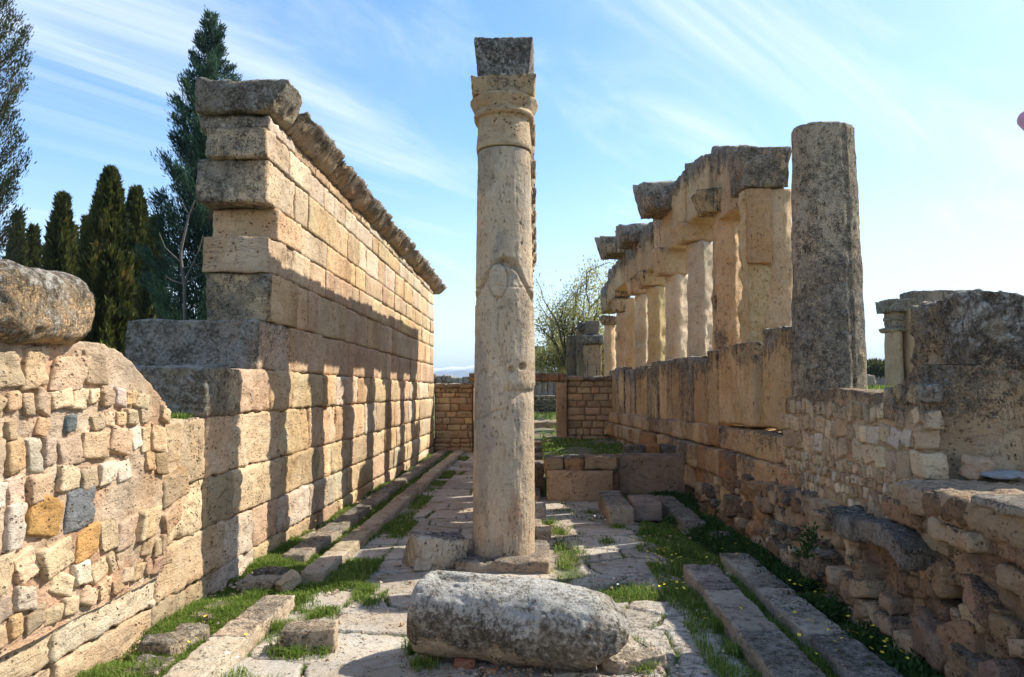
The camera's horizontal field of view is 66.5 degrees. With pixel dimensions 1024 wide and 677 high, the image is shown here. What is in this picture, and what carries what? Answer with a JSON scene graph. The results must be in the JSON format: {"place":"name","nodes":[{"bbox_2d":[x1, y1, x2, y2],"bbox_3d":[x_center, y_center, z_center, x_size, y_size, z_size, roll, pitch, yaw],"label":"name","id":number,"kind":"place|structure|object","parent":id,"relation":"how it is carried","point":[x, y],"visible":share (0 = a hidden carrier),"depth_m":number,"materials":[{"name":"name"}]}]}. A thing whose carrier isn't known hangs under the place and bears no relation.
{"place":"outdoors","nodes":[
{"label":"outdoors","id":0,"kind":"place"},
{"bbox_2d":[434,365,555,377],"bbox_3d":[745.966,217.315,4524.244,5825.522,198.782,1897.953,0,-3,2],"label":"mountains","id":1,"kind":"structure","parent":0,"point":[461,372],"depth_m":4440.48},
{"bbox_2d":[71,452,922,676],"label":"grass","id":2,"kind":"structure","parent":0,"point":[360,570],"depth_m":6.26,"materials":[{"name":"green plant"}]},
{"bbox_2d":[122,654,174,676],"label":"sunken stone","id":3,"kind":"object","parent":2,"relation":"on","point":[156,670],"visible":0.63,"depth_m":4.46,"materials":[{"name":"beige stone"}]},
{"bbox_2d":[136,622,209,655],"bbox_3d":[-2.115,1.892,4.893,0.252,0.144,0.447,-1,-4,11],"label":"sunken stone","id":4,"kind":"object","parent":2,"relation":"on","point":[180,636],"visible":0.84,"depth_m":4.80,"materials":[{"name":"beige stone"}]},
{"bbox_2d":[188,600,235,622],"bbox_3d":[-2.173,1.978,5.670,0.169,0.073,0.417,0,-4,8],"label":"sunken stone","id":5,"kind":"object","parent":2,"relation":"on","point":[207,614],"visible":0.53,"depth_m":5.53,"materials":[{"name":"beige stone"}]},
{"bbox_2d":[236,574,281,589],"bbox_3d":[-2.097,2.021,6.498,0.309,0.080,0.270,0,-3,2],"label":"loose stone","id":6,"kind":"object","parent":2,"relation":"on","point":[266,581],"visible":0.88,"depth_m":6.39,"materials":[{"name":"grey stone"}]},
{"bbox_2d":[253,566,287,575],"bbox_3d":[-2.063,2.017,6.664,0.267,0.114,0.192,0,-3,2],"label":"loose stone","id":7,"kind":"object","parent":2,"relation":"on","point":[275,570],"visible":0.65,"depth_m":6.61,"materials":[{"name":"grey stone"}]},
{"bbox_2d":[274,569,301,591],"bbox_3d":[-1.827,1.991,6.371,0.113,0.183,0.212,-2,-4,32],"label":"loose stone","id":8,"kind":"object","parent":2,"relation":"on","point":[290,579],"visible":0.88,"depth_m":6.34,"materials":[{"name":"grey stone"}]},
{"bbox_2d":[188,514,908,658],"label":"yellow wildflowers","id":9,"kind":"object","parent":2,"relation":"on","point":[798,634],"visible":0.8,"depth_m":5.38,"materials":[{"name":"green plant"}]},
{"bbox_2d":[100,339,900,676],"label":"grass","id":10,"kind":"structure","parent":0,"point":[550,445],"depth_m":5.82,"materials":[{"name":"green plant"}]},
{"bbox_2d":[0,0,1023,367],"label":"sky","id":11,"kind":"structure","parent":0,"point":[629,93],"materials":[{"name":"blue"}]},
{"bbox_2d":[222,452,854,676],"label":"paving","id":12,"kind":"structure","parent":0,"point":[384,644],"depth_m":5.87,"materials":[{"name":"stone"}]},
{"bbox_2d":[280,619,338,654],"bbox_3d":[-1.275,1.887,4.918,0.354,0.166,0.263,0,-4,-8],"label":"loose block","id":13,"kind":"object","parent":12,"relation":"on","point":[316,633],"depth_m":4.82,"materials":[{"name":"stone"}]},
{"bbox_2d":[162,449,464,676],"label":"stone kerb","id":14,"kind":"structure","parent":12,"relation":"on","point":[209,657],"depth_m":5.47,"materials":[{"name":"beige stone"}]},
{"bbox_2d":[298,530,341,539],"bbox_3d":[-2.064,2.132,8.401,0.275,0.092,0.478,-1,-4,21],"label":"loose stone","id":15,"kind":"object","parent":12,"relation":"on","point":[308,535],"visible":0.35,"depth_m":8.44,"materials":[{"name":"beige stone"}]},
{"bbox_2d":[281,450,447,561],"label":"stone kerb","id":16,"kind":"structure","parent":12,"relation":"on","point":[316,542],"depth_m":9.40,"materials":[{"name":"beige stone"}]},
{"bbox_2d":[402,531,468,570],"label":"stone block","id":17,"kind":"structure","parent":12,"relation":"on","point":[429,551],"depth_m":6.99,"materials":[{"name":"stone"}]},
{"bbox_2d":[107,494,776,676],"bbox_3d":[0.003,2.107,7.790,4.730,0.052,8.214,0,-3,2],"label":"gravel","id":18,"kind":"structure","parent":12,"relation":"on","point":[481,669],"depth_m":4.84,"materials":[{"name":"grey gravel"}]},
{"bbox_2d":[453,656,475,668],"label":"loose stone","id":19,"kind":"object","parent":12,"relation":"on","point":[466,663],"visible":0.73,"depth_m":4.52,"materials":[{"name":"brown stone"}]},
{"bbox_2d":[488,667,497,674],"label":"pebble","id":20,"kind":"object","parent":12,"relation":"on","point":[492,670],"visible":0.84,"depth_m":4.46,"materials":[{"name":"stone"}]},
{"bbox_2d":[455,73,549,573],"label":"stone column","id":21,"kind":"structure","parent":12,"relation":"on","point":[504,108],"depth_m":7.22,"materials":[{"name":"stone"}]},
{"bbox_2d":[474,37,533,75],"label":"architrave block","id":22,"kind":"structure","parent":21,"relation":"on","point":[506,55],"depth_m":7.63,"materials":[{"name":"stone"}]},
{"bbox_2d":[407,570,629,670],"bbox_3d":[0.063,1.670,4.616,1.266,0.503,0.555,-1,-4,16],"label":"fallen column drum","id":23,"kind":"object","parent":12,"relation":"on","point":[520,620],"visible":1,"depth_m":4.42,"materials":[{"name":"stone"}]},
{"bbox_2d":[531,160,535,194],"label":"stone column","id":24,"kind":"structure","parent":12,"relation":"on","point":[533,171],"depth_m":10.19,"materials":[{"name":"stone"}]},
{"bbox_2d":[531,210,536,251],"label":"stone column","id":25,"kind":"structure","parent":12,"relation":"on","point":[533,221],"depth_m":13.06,"materials":[{"name":"stone"}]},
{"bbox_2d":[532,227,536,282],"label":"stone column","id":26,"kind":"structure","parent":12,"relation":"on","point":[534,237],"depth_m":14.54,"materials":[{"name":"stone"}]},
{"bbox_2d":[532,242,536,283],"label":"stone column","id":27,"kind":"structure","parent":12,"relation":"on","point":[534,250],"depth_m":15.96,"materials":[{"name":"stone"}]},
{"bbox_2d":[532,253,536,284],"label":"stone column","id":28,"kind":"structure","parent":12,"relation":"on","point":[534,262],"depth_m":17.35,"materials":[{"name":"stone"}]},
{"bbox_2d":[531,187,540,500],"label":"stone column","id":29,"kind":"structure","parent":12,"relation":"on","point":[537,490],"depth_m":11.56,"materials":[{"name":"stone"}]},
{"bbox_2d":[530,124,541,538],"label":"stone column","id":30,"kind":"structure","parent":12,"relation":"on","point":[533,144],"depth_m":8.81,"materials":[{"name":"stone"}]},
{"bbox_2d":[535,501,545,517],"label":"loose stone","id":31,"kind":"object","parent":12,"relation":"on","point":[540,509],"visible":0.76,"depth_m":9.74,"materials":[{"name":"grey stone"}]},
{"bbox_2d":[535,525,550,541],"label":"loose stone","id":32,"kind":"object","parent":12,"relation":"on","point":[542,532],"visible":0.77,"depth_m":8.21,"materials":[{"name":"beige stone"}]},
{"bbox_2d":[534,439,577,459],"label":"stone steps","id":33,"kind":"structure","parent":12,"relation":"on","point":[538,455],"depth_m":17.42,"materials":[{"name":"stone"}]},
{"bbox_2d":[550,666,599,676],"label":"loose stone","id":34,"kind":"object","parent":12,"relation":"on","point":[592,672],"visible":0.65,"depth_m":4.39,"materials":[{"name":"stone"}]},
{"bbox_2d":[534,442,685,500],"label":"wall","id":35,"kind":"structure","parent":12,"relation":"on","point":[644,468],"depth_m":11.57,"materials":[{"name":"stone"}]},
{"bbox_2d":[597,490,661,525],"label":"stone kerb","id":36,"kind":"structure","parent":12,"relation":"on","point":[615,506],"depth_m":9.46,"materials":[{"name":"grey stone"}]},
{"bbox_2d":[599,636,666,673],"bbox_3d":[0.656,1.889,4.677,0.372,0.123,0.437,2,-4,-27],"label":"loose stone","id":37,"kind":"object","parent":12,"relation":"on","point":[624,660],"visible":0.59,"depth_m":4.53,"materials":[{"name":"stone"}]},
{"bbox_2d":[655,495,705,533],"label":"stone kerb","id":38,"kind":"structure","parent":12,"relation":"on","point":[684,516],"depth_m":9.37,"materials":[{"name":"grey stone"}]},
{"bbox_2d":[709,531,730,537],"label":"loose stone","id":39,"kind":"object","parent":12,"relation":"on","point":[719,533],"visible":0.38,"depth_m":8.19,"materials":[{"name":"grey stone"}]},
{"bbox_2d":[683,564,825,676],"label":"stone kerb","id":40,"kind":"structure","parent":12,"relation":"on","point":[752,628],"depth_m":4.98,"materials":[{"name":"grey stone"}]},
{"bbox_2d":[719,552,903,676],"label":"stone kerb","id":41,"kind":"structure","parent":12,"relation":"on","point":[774,599],"depth_m":5.12,"materials":[{"name":"grey stone"}]},
{"bbox_2d":[433,394,737,453],"bbox_3d":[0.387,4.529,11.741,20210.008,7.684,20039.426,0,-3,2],"label":"ground","id":42,"kind":"structure","parent":0,"point":[547,431],"depth_m":22.02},
{"bbox_2d":[3,211,29,266],"bbox_3d":[-19.577,-1.353,30.790,1.238,7.592,1.416,0,-3,2],"label":"cypress tree","id":43,"kind":"object","parent":42,"relation":"on","point":[24,258],"visible":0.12,"depth_m":30.83,"materials":[{"name":"green plant"}]},
{"bbox_2d":[0,0,36,263],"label":"cypress tree","id":44,"kind":"object","parent":42,"relation":"on","point":[8,180],"visible":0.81,"depth_m":13.32,"materials":[{"name":"green plant"}]},
{"bbox_2d":[25,222,42,268],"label":"cypress tree","id":45,"kind":"object","parent":42,"relation":"on","point":[34,242],"visible":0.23,"depth_m":31.78,"materials":[{"name":"green plant"}]},
{"bbox_2d":[37,190,78,275],"bbox_3d":[-13.115,-1.224,22.567,1.500,6.251,1.610,0,-3,2],"label":"cypress tree","id":46,"kind":"object","parent":42,"relation":"on","point":[59,249],"visible":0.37,"depth_m":22.40,"materials":[{"name":"green plant"}]},
{"bbox_2d":[73,223,80,239],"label":"cypress tree","id":47,"kind":"object","parent":42,"relation":"on","point":[77,228],"visible":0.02,"depth_m":25.74,"materials":[{"name":"green plant"}]},
{"bbox_2d":[78,213,89,244],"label":"cypress tree","id":48,"kind":"object","parent":42,"relation":"on","point":[83,217],"depth_m":24.56,"materials":[{"name":"green plant"}]},
{"bbox_2d":[0,340,189,656],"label":"rubble wall","id":49,"kind":"structure","parent":42,"relation":"on","point":[90,507],"depth_m":4.28,"materials":[{"name":"stone"}]},
{"bbox_2d":[0,259,94,345],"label":"boulder","id":50,"kind":"object","parent":49,"relation":"on","point":[39,306],"visible":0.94,"depth_m":3.84,"materials":[{"name":"stone"}]},
{"bbox_2d":[74,164,137,356],"bbox_3d":[-10.108,-1.354,19.427,1.833,6.109,1.772,0,-3,2],"label":"cypress tree","id":51,"kind":"object","parent":42,"relation":"on","point":[106,261],"visible":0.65,"depth_m":19.13,"materials":[{"name":"green plant"}]},
{"bbox_2d":[125,184,148,315],"bbox_3d":[-10.375,-1.242,21.455,1.423,6.113,1.522,0,-3,2],"label":"cypress tree","id":52,"kind":"object","parent":42,"relation":"on","point":[136,205],"visible":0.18,"depth_m":21.38,"materials":[{"name":"green plant"}]},
{"bbox_2d":[135,214,169,319],"bbox_3d":[-8.191,-0.658,17.846,0.979,4.466,0.933,0,-3,2],"label":"cypress tree","id":53,"kind":"object","parent":42,"relation":"on","point":[144,311],"visible":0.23,"depth_m":17.70,"materials":[{"name":"green plant"}]},
{"bbox_2d":[159,198,203,319],"bbox_3d":[-4.066,-0.988,9.616,0.593,1.523,0.045,0,-3,2],"label":"bare sapling","id":54,"kind":"object","parent":42,"relation":"on","point":[182,267],"visible":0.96,"depth_m":9.60,"materials":[{"name":"grey plant"}]},
{"bbox_2d":[131,4,244,319],"bbox_3d":[-5.854,-2.536,14.887,2.678,7.795,2.504,0,-3,2],"label":"conifer tree","id":55,"kind":"object","parent":42,"relation":"on","point":[191,150],"visible":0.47,"depth_m":14.45,"materials":[{"name":"green plant"}]},
{"bbox_2d":[0,77,446,676],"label":"ashlar wall","id":56,"kind":"structure","parent":42,"relation":"on","point":[294,373],"depth_m":7.73,"materials":[{"name":"stone"}]},
{"bbox_2d":[434,383,473,451],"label":"rubble wall","id":57,"kind":"structure","parent":42,"relation":"on","point":[454,417],"depth_m":19.50,"materials":[{"name":"stone"}]},
{"bbox_2d":[433,367,555,395],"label":"ruined wall","id":58,"kind":"structure","parent":42,"relation":"on","point":[540,389],"depth_m":48.04,"materials":[{"name":"stone"}]},
{"bbox_2d":[469,373,566,437],"bbox_3d":[0.152,1.825,19.579,2.456,1.941,0.512,0,-3,2],"label":"doorway","id":59,"kind":"structure","parent":42,"relation":"on","point":[559,379],"depth_m":19.36,"materials":[{"name":"stone"}]},
{"bbox_2d":[535,346,544,372],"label":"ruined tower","id":60,"kind":"structure","parent":42,"relation":"on","point":[536,347],"depth_m":60.02,"materials":[{"name":"stone"}]},
{"bbox_2d":[534,395,555,413],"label":"dry stone wall","id":61,"kind":"structure","parent":42,"relation":"on","point":[540,404],"depth_m":30.88,"materials":[{"name":"grey stone"}]},
{"bbox_2d":[534,418,555,427],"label":"boulder","id":62,"kind":"object","parent":42,"relation":"on","point":[542,423],"visible":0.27,"depth_m":23.52,"materials":[{"name":"stone"}]},
{"bbox_2d":[566,336,576,381],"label":"ruined pillar","id":63,"kind":"structure","parent":42,"relation":"on","point":[571,346],"depth_m":26.37,"materials":[{"name":"stone"}]},
{"bbox_2d":[533,252,615,388],"bbox_3d":[2.709,-0.355,27.133,5.194,5.744,3.885,-1,-4,11],"label":"olive tree","id":64,"kind":"object","parent":42,"relation":"on","point":[555,351],"visible":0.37,"depth_m":26.90,"materials":[{"name":"green plant"}]},
{"bbox_2d":[576,322,584,375],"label":"ruined pillar","id":65,"kind":"structure","parent":42,"relation":"on","point":[580,331],"depth_m":25.75,"materials":[{"name":"stone"}]},
{"bbox_2d":[566,375,612,438],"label":"rubble wall","id":66,"kind":"structure","parent":42,"relation":"on","point":[589,404],"depth_m":19.41,"materials":[{"name":"stone"}]},
{"bbox_2d":[581,320,603,375],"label":"ruined pillar","id":67,"kind":"structure","parent":42,"relation":"on","point":[592,340],"depth_m":24.94,"materials":[{"name":"stone"}]},
{"bbox_2d":[648,489,944,676],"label":"weeds","id":68,"kind":"object","parent":42,"relation":"on","point":[831,608],"visible":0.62,"depth_m":6.14,"materials":[{"name":"green plant"}]},
{"bbox_2d":[694,467,1023,676],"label":"eroded wall foot","id":69,"kind":"object","parent":42,"relation":"on","point":[960,613],"visible":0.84,"depth_m":4.88},
{"bbox_2d":[606,326,809,498],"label":"parapet","id":70,"kind":"structure","parent":69,"relation":"on","point":[695,410],"depth_m":10.17,"materials":[{"name":"stone"}]},
{"bbox_2d":[599,315,616,375],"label":"stone column","id":71,"kind":"structure","parent":70,"relation":"on","point":[609,324],"depth_m":22.25,"materials":[{"name":"beige stone"}]},
{"bbox_2d":[611,297,632,367],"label":"stone column","id":72,"kind":"structure","parent":70,"relation":"on","point":[618,307],"depth_m":19.91,"materials":[{"name":"beige stone"}]},
{"bbox_2d":[624,298,635,368],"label":"stone column","id":73,"kind":"structure","parent":70,"relation":"on","point":[629,322],"depth_m":18.51,"materials":[{"name":"beige stone"}]},
{"bbox_2d":[626,278,647,368],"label":"stone column","id":74,"kind":"structure","parent":70,"relation":"on","point":[641,329],"depth_m":17.17,"materials":[{"name":"beige stone"}]},
{"bbox_2d":[594,145,748,313],"bbox_3d":[2.671,-1.885,16.488,1.139,1.692,12.375,0,-3,-2],"label":"architrave","id":75,"kind":"object","parent":74,"relation":"on","point":[665,206],"visible":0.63,"depth_m":13.73,"materials":[{"name":"stone"}]},
{"bbox_2d":[636,270,665,364],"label":"stone column","id":76,"kind":"structure","parent":70,"relation":"on","point":[652,284],"depth_m":15.73,"materials":[{"name":"beige stone"}]},
{"bbox_2d":[649,247,687,360],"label":"stone column","id":77,"kind":"structure","parent":70,"relation":"on","point":[670,265],"depth_m":13.99,"materials":[{"name":"beige stone"}]},
{"bbox_2d":[669,221,712,356],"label":"stone column","id":78,"kind":"structure","parent":70,"relation":"on","point":[696,240],"depth_m":12.37,"materials":[{"name":"beige stone"}]},
{"bbox_2d":[690,187,742,350],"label":"stone column","id":79,"kind":"structure","parent":70,"relation":"on","point":[726,297],"depth_m":10.89,"materials":[{"name":"beige stone"}]},
{"bbox_2d":[727,145,792,428],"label":"stone column","id":80,"kind":"structure","parent":70,"relation":"on","point":[758,178],"depth_m":9.39,"materials":[{"name":"beige stone"}]},
{"bbox_2d":[780,364,1004,518],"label":"rubble wall","id":81,"kind":"structure","parent":69,"relation":"on","point":[866,449],"depth_m":5.42,"materials":[{"name":"stone"}]},
{"bbox_2d":[791,121,867,396],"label":"stone column","id":82,"kind":"structure","parent":81,"relation":"on","point":[828,331],"depth_m":7.66,"materials":[{"name":"grey stone"}]},
{"bbox_2d":[881,477,1023,595],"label":"stone ledge","id":83,"kind":"object","parent":69,"relation":"on","point":[945,517],"visible":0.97,"depth_m":4.09,"materials":[{"name":"beige stone"}]},
{"bbox_2d":[909,288,1023,479],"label":"stone wall","id":84,"kind":"structure","parent":83,"relation":"on","point":[979,326],"depth_m":4.95,"materials":[{"name":"stone"}]},
{"bbox_2d":[958,454,995,480],"bbox_3d":[2.859,0.796,4.806,0.190,0.166,0.156,2,-4,-30],"label":"loose stone","id":85,"kind":"object","parent":83,"relation":"on","point":[972,468],"visible":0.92,"depth_m":4.76,"materials":[{"name":"beige stone"}]},
{"bbox_2d":[980,470,1023,478],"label":"flat slate","id":86,"kind":"object","parent":83,"relation":"on","point":[1003,474],"visible":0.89,"depth_m":4.67,"materials":[{"name":"stone"}]},
{"bbox_2d":[867,374,875,386],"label":"loose stone","id":87,"kind":"object","parent":42,"relation":"on","point":[871,381],"visible":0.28,"depth_m":29.34,"materials":[{"name":"grey stone"}]},
{"bbox_2d":[867,358,878,365],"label":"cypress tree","id":88,"kind":"object","parent":42,"relation":"on","point":[870,361],"visible":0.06,"depth_m":88.48,"materials":[{"name":"green plant"}]},
{"bbox_2d":[867,359,884,378],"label":"bush","id":89,"kind":"object","parent":42,"relation":"on","point":[876,369],"visible":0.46,"depth_m":64.39,"materials":[{"name":"green plant"}]},
{"bbox_2d":[874,376,884,385],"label":"boundary wall","id":90,"kind":"structure","parent":42,"relation":"on","point":[881,381],"depth_m":68.88,"materials":[{"name":"stone"}]},
{"bbox_2d":[875,290,971,386],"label":"stone column","id":91,"kind":"structure","parent":42,"relation":"on","point":[899,344],"depth_m":24.63,"materials":[{"name":"stone"}]},
{"bbox_2d":[542,437,694,497],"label":"raised ground","id":92,"kind":"structure","parent":0,"point":[688,489],"depth_m":15.33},
{"bbox_2d":[1017,111,1023,130],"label":"hot air balloon","id":93,"kind":"object","parent":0,"point":[1020,121],"visible":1,"depth_m":518.00,"materials":[{"name":"fabric"}]}
]}

